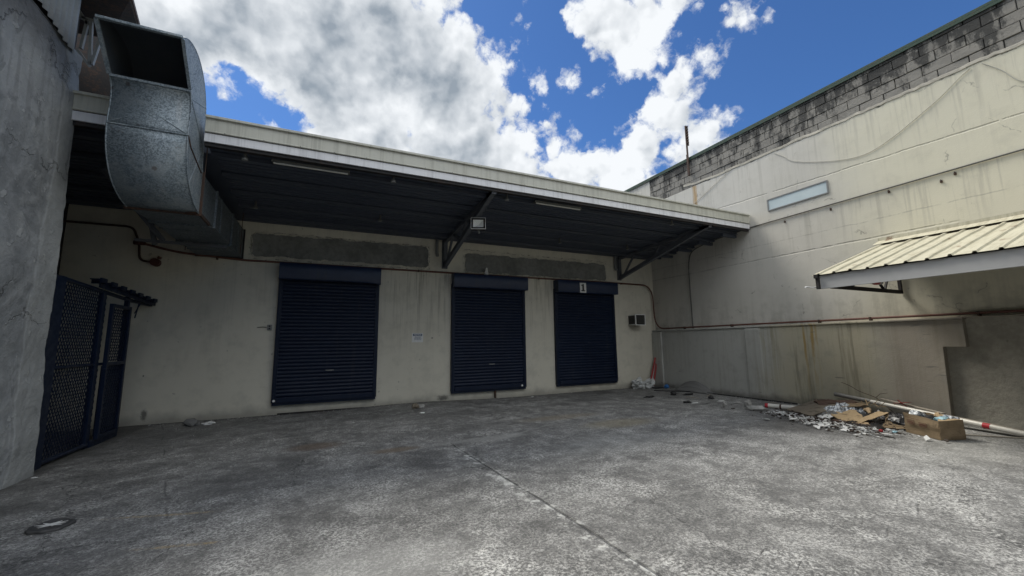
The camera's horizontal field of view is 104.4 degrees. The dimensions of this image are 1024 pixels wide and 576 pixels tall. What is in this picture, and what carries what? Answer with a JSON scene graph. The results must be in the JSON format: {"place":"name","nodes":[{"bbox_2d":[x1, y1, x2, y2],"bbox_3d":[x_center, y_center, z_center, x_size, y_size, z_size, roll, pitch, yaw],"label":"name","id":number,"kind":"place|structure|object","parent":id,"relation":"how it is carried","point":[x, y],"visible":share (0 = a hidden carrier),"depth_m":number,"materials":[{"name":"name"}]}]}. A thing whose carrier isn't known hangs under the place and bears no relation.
{"place":"outdoors","nodes":[
{"label":"outdoors","id":0,"kind":"place"},
{"bbox_2d":[0,386,1023,575],"bbox_3d":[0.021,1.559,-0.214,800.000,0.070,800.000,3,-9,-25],"label":"ground","id":1,"kind":"structure","parent":0,"point":[209,500],"depth_m":4.16,"materials":[{"name":"concrete"}]},
{"bbox_2d":[24,518,76,534],"bbox_3d":[-4.154,2.143,3.580,0.315,0.035,0.302,3,-9,-25],"label":"drum lid","id":2,"kind":"object","parent":1,"relation":"on","point":[56,524],"visible":1,"depth_m":3.56,"materials":[{"name":"plastic"}]},
{"bbox_2d":[0,0,139,489],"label":"building","id":3,"kind":"structure","parent":1,"relation":"on","point":[51,58],"depth_m":4.87,"materials":[{"name":"concrete"}]},
{"bbox_2d":[34,275,157,470],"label":"chain link gate","id":4,"kind":"structure","parent":1,"relation":"on","point":[108,404],"depth_m":6.34,"materials":[{"name":"black metal"}]},
{"bbox_2d":[182,418,199,426],"bbox_3d":[-6.521,2.734,8.086,0.273,0.155,0.192,0,-8,-8],"label":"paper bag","id":5,"kind":"object","parent":1,"relation":"on","point":[191,422],"visible":1,"depth_m":8.02,"materials":[{"name":"grey paper"}]},
{"bbox_2d":[201,421,215,424],"bbox_3d":[-6.279,2.794,8.208,0.273,0.062,0.120,3,-9,-25],"label":"crumpled paper","id":6,"kind":"object","parent":1,"relation":"on","point":[209,422],"visible":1,"depth_m":8.19,"materials":[{"name":"white paper"}]},
{"bbox_2d":[46,204,654,431],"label":"warehouse","id":7,"kind":"structure","parent":1,"relation":"on","point":[201,346],"depth_m":10.04,"materials":[{"name":"beige paint"}]},
{"bbox_2d":[57,203,68,274],"bbox_3d":[-9.114,0.517,7.847,0.055,4.550,0.055,0,-8,-2],"label":"riser pipe","id":8,"kind":"object","parent":7,"relation":"attached to","point":[64,227],"visible":0.31,"depth_m":8.06,"materials":[{"name":"black metal"}]},
{"bbox_2d":[257,325,271,329],"bbox_3d":[-5.831,0.928,9.359,0.301,0.130,0.051,3,-9,-25],"label":"wall outlet","id":9,"kind":"object","parent":7,"relation":"attached to","point":[268,327],"depth_m":9.38,"materials":[{"name":"black plastic"}]},
{"bbox_2d":[66,90,749,280],"bbox_3d":[-3.090,-1.596,8.848,19.990,1.410,3.915,3,-9,-25],"label":"loading canopy","id":10,"kind":"object","parent":7,"relation":"attached to","point":[444,200],"visible":0.87,"depth_m":8.52,"materials":[{"name":"metal"}]},
{"bbox_2d":[93,14,245,258],"bbox_3d":[-6.018,-2.091,7.016,1.570,2.324,4.890,3,-9,-25],"label":"exhaust duct","id":11,"kind":"object","parent":10,"relation":"attached to","point":[154,173],"visible":0.95,"depth_m":5.62,"materials":[{"name":"metal"}]},
{"bbox_2d":[241,153,248,160],"bbox_3d":[-4.314,-2.143,6.421,0.095,0.158,0.100,3,-9,-25],"label":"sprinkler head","id":12,"kind":"object","parent":10,"relation":"attached to","point":[244,158],"visible":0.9,"depth_m":6.39},
{"bbox_2d":[272,159,349,174],"bbox_3d":[-3.441,-2.065,6.837,1.200,0.076,0.090,3,-9,-25],"label":"strip light","id":13,"kind":"object","parent":10,"relation":"attached to","point":[308,166],"visible":1,"depth_m":6.79,"materials":[{"name":"white plastic"}]},
{"bbox_2d":[469,217,485,233],"bbox_3d":[-0.784,-1.444,8.913,0.376,0.425,0.243,1,-8,-10],"label":"floodlight","id":14,"kind":"object","parent":10,"relation":"hanging from","point":[478,224],"visible":1,"depth_m":8.89,"materials":[{"name":"black metal"}]},
{"bbox_2d":[533,200,580,209],"bbox_3d":[1.030,-1.840,8.902,1.200,0.076,0.090,3,-9,-25],"label":"strip light","id":15,"kind":"object","parent":10,"relation":"attached to","point":[556,205],"visible":1,"depth_m":8.84,"materials":[{"name":"white plastic"}]},
{"bbox_2d":[412,333,422,341],"bbox_3d":[-2.578,1.354,10.829,0.300,0.250,0.014,3,-9,-25],"label":"notice sign","id":16,"kind":"object","parent":7,"relation":"attached to","point":[417,337],"visible":1,"depth_m":10.82,"materials":[{"name":"white plastic"}]},
{"bbox_2d":[628,314,645,324],"bbox_3d":[4.358,1.119,13.873,0.440,0.380,0.388,3,-9,-25],"label":"electrical box","id":17,"kind":"object","parent":7,"relation":"attached to","point":[637,319],"visible":1,"depth_m":13.73,"materials":[{"name":"black metal"}]},
{"bbox_2d":[412,403,424,408],"bbox_3d":[-2.274,2.858,9.653,0.322,0.134,0.178,3,-9,-25],"label":"broken brick","id":18,"kind":"object","parent":1,"relation":"on","point":[415,405],"visible":1,"depth_m":9.60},
{"bbox_2d":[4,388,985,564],"bbox_3d":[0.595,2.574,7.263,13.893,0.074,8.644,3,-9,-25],"label":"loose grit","id":19,"kind":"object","parent":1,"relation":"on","point":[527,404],"visible":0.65,"depth_m":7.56,"materials":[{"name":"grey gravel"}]},
{"bbox_2d":[631,377,646,388],"bbox_3d":[4.290,3.208,13.453,0.613,0.398,0.449,3,-9,-25],"label":"rubbish sack","id":20,"kind":"object","parent":1,"relation":"on","point":[638,383],"visible":0.99,"depth_m":13.31,"materials":[{"name":"white plastic"}]},
{"bbox_2d":[645,378,654,387],"bbox_3d":[4.689,3.257,13.589,0.443,0.320,0.388,-2,-8,7],"label":"rubbish sack","id":21,"kind":"object","parent":1,"relation":"on","point":[650,383],"visible":0.79,"depth_m":13.47,"materials":[{"name":"white plastic"}]},
{"bbox_2d":[650,357,656,379],"bbox_3d":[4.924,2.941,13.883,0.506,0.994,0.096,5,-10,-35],"label":"traffic cone","id":22,"kind":"object","parent":1,"relation":"on","point":[653,373],"visible":0.67,"depth_m":13.94,"materials":[{"name":"paint"}]},
{"bbox_2d":[675,381,718,393],"bbox_3d":[5.689,3.077,12.399,0.366,0.316,1.450,3,-9,-25],"label":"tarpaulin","id":23,"kind":"object","parent":1,"relation":"on","point":[694,386],"visible":0.98,"depth_m":12.38,"materials":[{"name":"grey plastic"}]},
{"bbox_2d":[654,390,797,403],"bbox_3d":[6.011,3.087,11.431,0.625,0.036,3.922,5,-10,-38],"label":"pipe","id":24,"kind":"object","parent":1,"relation":"on","point":[732,396],"visible":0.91,"depth_m":11.07,"materials":[{"name":"grey plastic"}]},
{"bbox_2d":[744,405,765,410],"bbox_3d":[5.502,2.715,8.998,0.454,0.122,0.209,-4,-9,24],"label":"rubble block","id":25,"kind":"object","parent":1,"relation":"on","point":[756,407],"depth_m":8.93,"materials":[{"name":"grey concrete"}]},
{"bbox_2d":[765,403,793,408],"bbox_3d":[6.371,2.698,8.921,0.106,0.105,1.186,7,-11,-43],"label":"short pipe","id":26,"kind":"object","parent":1,"relation":"on","point":[778,406],"visible":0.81,"depth_m":9.13,"materials":[{"name":"plastic"}]},
{"bbox_2d":[786,400,834,415],"bbox_3d":[6.479,2.574,8.525,0.980,0.199,0.779,1,-8,-11],"label":"board","id":27,"kind":"object","parent":1,"relation":"on","point":[812,408],"visible":0.79,"depth_m":8.53,"materials":[{"name":"cardboard"}]},
{"bbox_2d":[625,0,1023,430],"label":"boundary wall","id":28,"kind":"structure","parent":1,"relation":"on","point":[971,366],"depth_m":8.83,"materials":[{"name":"beige concrete"}]},
{"bbox_2d":[145,243,1023,328],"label":"pipe","id":29,"kind":"object","parent":28,"relation":"on","point":[979,313],"visible":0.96,"depth_m":9.47,"materials":[{"name":"metal"}]},
{"bbox_2d":[63,220,161,266],"bbox_3d":[-9.040,-0.965,8.011,3.137,0.855,0.190,3,-9,-25],"label":"valve pipe","id":30,"kind":"object","parent":29,"relation":"attached to","point":[155,262],"visible":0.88,"depth_m":8.50,"materials":[{"name":"metal"}]},
{"bbox_2d":[684,126,689,175],"bbox_3d":[5.933,-4.642,13.386,0.080,1.780,0.120,3,-9,-25],"label":"antenna mast","id":31,"kind":"object","parent":28,"relation":"on","point":[687,145],"visible":1,"depth_m":13.39,"materials":[{"name":"metal"}]},
{"bbox_2d":[767,180,828,210],"bbox_3d":[7.314,-2.353,10.229,0.024,0.330,1.470,3,-9,-25],"label":"strip window","id":32,"kind":"structure","parent":28,"relation":"in","point":[821,188],"depth_m":10.16,"materials":[{"name":"white glass"}]},
{"bbox_2d":[688,148,1023,328],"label":"conduit","id":33,"kind":"object","parent":28,"relation":"attached to","point":[853,198],"visible":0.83,"depth_m":8.91,"materials":[{"name":"grey metal"}]},
{"bbox_2d":[774,68,969,161],"bbox_3d":[7.888,-3.455,9.087,0.013,0.940,3.677,3,-9,-25],"label":"cable","id":34,"kind":"object","parent":28,"relation":"attached to","point":[894,135],"visible":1,"depth_m":8.41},
{"bbox_2d":[804,210,1023,293],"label":"lean to awning","id":35,"kind":"object","parent":28,"relation":"attached to","point":[884,260],"visible":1,"depth_m":6.58,"materials":[{"name":"paint"}]},
{"bbox_2d":[982,63,1023,81],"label":"cable","id":36,"kind":"object","parent":28,"relation":"attached to","point":[1003,71],"visible":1,"depth_m":7.11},
{"bbox_2d":[818,414,833,417],"bbox_3d":[6.238,2.558,7.904,0.244,0.074,0.217,-2,-8,9],"label":"paper sheet","id":37,"kind":"object","parent":1,"relation":"on","point":[825,415],"visible":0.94,"depth_m":7.91,"materials":[{"name":"white paper"}]},
{"bbox_2d":[816,410,837,418],"bbox_3d":[6.492,2.541,8.031,0.488,0.138,0.454,3,-9,-25],"label":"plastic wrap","id":38,"kind":"object","parent":1,"relation":"on","point":[830,412],"visible":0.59,"depth_m":8.01,"materials":[{"name":"grey plastic"}]},
{"bbox_2d":[813,399,862,407],"bbox_3d":[7.033,2.561,8.719,0.777,0.272,1.037,10,-13,-54],"label":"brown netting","id":39,"kind":"object","parent":1,"relation":"on","point":[824,401],"visible":0.38,"depth_m":8.59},
{"bbox_2d":[731,408,948,441],"bbox_3d":[6.343,2.549,7.712,2.916,0.083,3.401,-1,-8,2],"label":"dark debris","id":40,"kind":"object","parent":1,"relation":"on","point":[833,423],"visible":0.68,"depth_m":7.39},
{"bbox_2d":[759,410,929,440],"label":"white shards","id":41,"kind":"object","parent":1,"relation":"on","point":[844,427],"visible":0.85,"depth_m":7.12,"materials":[{"name":"plastic"}]},
{"bbox_2d":[818,412,880,421],"bbox_3d":[7.036,2.558,8.067,1.008,0.125,1.245,3,-9,-25],"label":"rubbish heap","id":42,"kind":"object","parent":1,"relation":"on","point":[864,415],"visible":0.08,"depth_m":7.81,"materials":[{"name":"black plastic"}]},
{"bbox_2d":[824,402,865,413],"bbox_3d":[6.859,2.471,8.202,0.757,0.234,0.638,3,-9,-25],"label":"plastic wrap","id":43,"kind":"object","parent":42,"relation":"on","point":[837,407],"visible":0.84,"depth_m":8.10,"materials":[{"name":"white plastic"}]},
{"bbox_2d":[835,402,867,406],"bbox_3d":[6.988,2.398,8.163,0.505,0.084,0.250,-3,-8,19],"label":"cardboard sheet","id":44,"kind":"object","parent":43,"relation":"on","point":[861,404],"visible":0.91,"depth_m":8.12,"materials":[{"name":"brown cardboard"}]},
{"bbox_2d":[863,407,871,413],"bbox_3d":[6.940,2.381,7.728,0.099,0.118,0.248,-3,-8,19],"label":"card tube","id":45,"kind":"object","parent":42,"relation":"on","point":[868,410],"visible":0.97,"depth_m":7.69,"materials":[{"name":"brown cardboard"}]},
{"bbox_2d":[841,382,893,412],"bbox_3d":[7.570,2.312,8.456,0.099,0.529,0.912,2,-8,-18],"label":"bent rod","id":46,"kind":"object","parent":1,"relation":"on","point":[868,394],"visible":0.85,"depth_m":8.40,"materials":[{"name":"metal"}]},
{"bbox_2d":[845,420,903,429],"bbox_3d":[6.678,2.500,7.402,0.972,0.069,0.762,3,-9,-25],"label":"black bag","id":47,"kind":"object","parent":1,"relation":"on","point":[877,424],"visible":0.38,"depth_m":7.26,"materials":[{"name":"plastic"}]},
{"bbox_2d":[826,409,862,420],"bbox_3d":[6.546,2.485,7.762,0.493,0.167,0.608,-3,-8,18],"label":"cardboard sheet","id":48,"kind":"object","parent":47,"relation":"on","point":[850,415],"visible":0.92,"depth_m":7.74,"materials":[{"name":"brown cardboard"}]},
{"bbox_2d":[854,411,887,422],"bbox_3d":[6.715,2.417,7.441,0.580,0.197,0.289,-1,-8,1],"label":"cardboard flap","id":49,"kind":"object","parent":47,"relation":"on","point":[871,416],"visible":0.99,"depth_m":7.42,"materials":[{"name":"brown cardboard"}]},
{"bbox_2d":[890,417,899,422],"bbox_3d":[7.057,2.427,7.308,0.130,0.093,0.142,-3,-8,13],"label":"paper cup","id":50,"kind":"object","parent":47,"relation":"on","point":[895,419],"visible":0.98,"depth_m":7.28,"materials":[{"name":"white paper"}]},
{"bbox_2d":[871,410,904,423],"bbox_3d":[7.327,2.465,7.658,0.707,0.166,0.859,3,-9,-25],"label":"black bag","id":51,"kind":"object","parent":1,"relation":"on","point":[900,416],"visible":0.33,"depth_m":7.50,"materials":[{"name":"plastic"}]},
{"bbox_2d":[884,424,904,428],"bbox_3d":[6.834,2.443,6.972,0.533,0.058,0.278,-7,-10,40],"label":"cardboard flap","id":52,"kind":"object","parent":1,"relation":"on","point":[896,426],"visible":0.6,"depth_m":7.03,"materials":[{"name":"brown cardboard"}]},
{"bbox_2d":[883,413,892,425],"bbox_3d":[6.875,2.400,7.270,0.180,0.201,0.639,-7,-10,39],"label":"cardboard flap","id":53,"kind":"object","parent":52,"relation":"on","point":[887,421],"visible":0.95,"depth_m":7.18,"materials":[{"name":"brown cardboard"}]},
{"bbox_2d":[834,392,1023,435],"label":"drain pipe","id":54,"kind":"object","parent":1,"relation":"on","point":[981,424],"visible":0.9,"depth_m":7.38,"materials":[{"name":"grey plastic"}]},
{"bbox_2d":[861,399,894,407],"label":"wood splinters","id":55,"kind":"object","parent":54,"relation":"on","point":[875,404],"visible":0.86,"depth_m":8.19,"materials":[{"name":"beige wood"}]},
{"bbox_2d":[903,412,965,439],"bbox_3d":[6.904,2.252,6.519,0.480,0.329,0.655,-1,-8,0],"label":"cardboard box","id":56,"kind":"object","parent":1,"relation":"on","point":[948,429],"visible":0.95,"depth_m":6.28,"materials":[{"name":"brown cardboard"}]},
{"bbox_2d":[909,410,925,416],"bbox_3d":[6.848,2.130,6.713,0.230,0.137,0.185,0,-8,-3],"label":"crushed bottle","id":57,"kind":"object","parent":56,"relation":"in","point":[918,413],"visible":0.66,"depth_m":6.66,"materials":[{"name":"plastic"}]},
{"bbox_2d":[923,415,935,419],"bbox_3d":[6.888,2.139,6.535,0.296,0.098,0.249,3,-9,-25],"label":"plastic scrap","id":58,"kind":"object","parent":56,"relation":"in","point":[931,417],"visible":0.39,"depth_m":6.49,"materials":[{"name":"black plastic"}]},
{"bbox_2d":[934,412,942,416],"bbox_3d":[7.024,2.101,6.538,0.236,0.110,0.161,3,-9,-25],"label":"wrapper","id":59,"kind":"object","parent":56,"relation":"in","point":[937,414],"visible":0.4,"depth_m":6.52,"materials":[{"name":"beige paper"}]},
{"bbox_2d":[933,416,948,420],"bbox_3d":[6.875,2.108,6.353,0.203,0.106,0.183,3,-9,-25],"label":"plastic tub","id":60,"kind":"object","parent":56,"relation":"in","point":[940,417],"visible":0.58,"depth_m":6.34,"materials":[{"name":"plastic"}]},
{"bbox_2d":[943,415,959,418],"bbox_3d":[7.037,2.089,6.387,0.191,0.093,0.203,3,-9,-25],"label":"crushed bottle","id":61,"kind":"object","parent":56,"relation":"in","point":[951,417],"visible":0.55,"depth_m":6.34,"materials":[{"name":"plastic"}]},
{"bbox_2d":[905,406,1020,429],"bbox_3d":[7.942,2.344,7.146,0.105,0.199,1.627,1,-8,-13],"label":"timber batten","id":62,"kind":"object","parent":1,"relation":"on","point":[975,420],"visible":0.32,"depth_m":6.81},
{"bbox_2d":[880,398,945,413],"bbox_3d":[7.836,2.315,7.807,0.090,0.149,1.028,1,-8,-12],"label":"pipe","id":63,"kind":"object","parent":62,"relation":"on","point":[926,409],"visible":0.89,"depth_m":7.75,"materials":[{"name":"metal"}]},
{"bbox_2d":[966,434,1023,438],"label":"thin rod","id":64,"kind":"object","parent":1,"relation":"on","point":[995,436],"visible":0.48,"depth_m":6.33,"materials":[{"name":"black metal"}]},
{"bbox_2d":[134,0,990,190],"label":"sky","id":65,"kind":"structure","parent":0,"point":[600,93],"materials":[{"name":"blue"}]},
{"bbox_2d":[744,400,751,406],"bbox_3d":[5.648,2.760,9.512,0.197,0.170,0.169,3,-9,-25],"label":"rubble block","id":66,"kind":"object","parent":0,"point":[747,402],"depth_m":9.46,"materials":[{"name":"grey concrete"}]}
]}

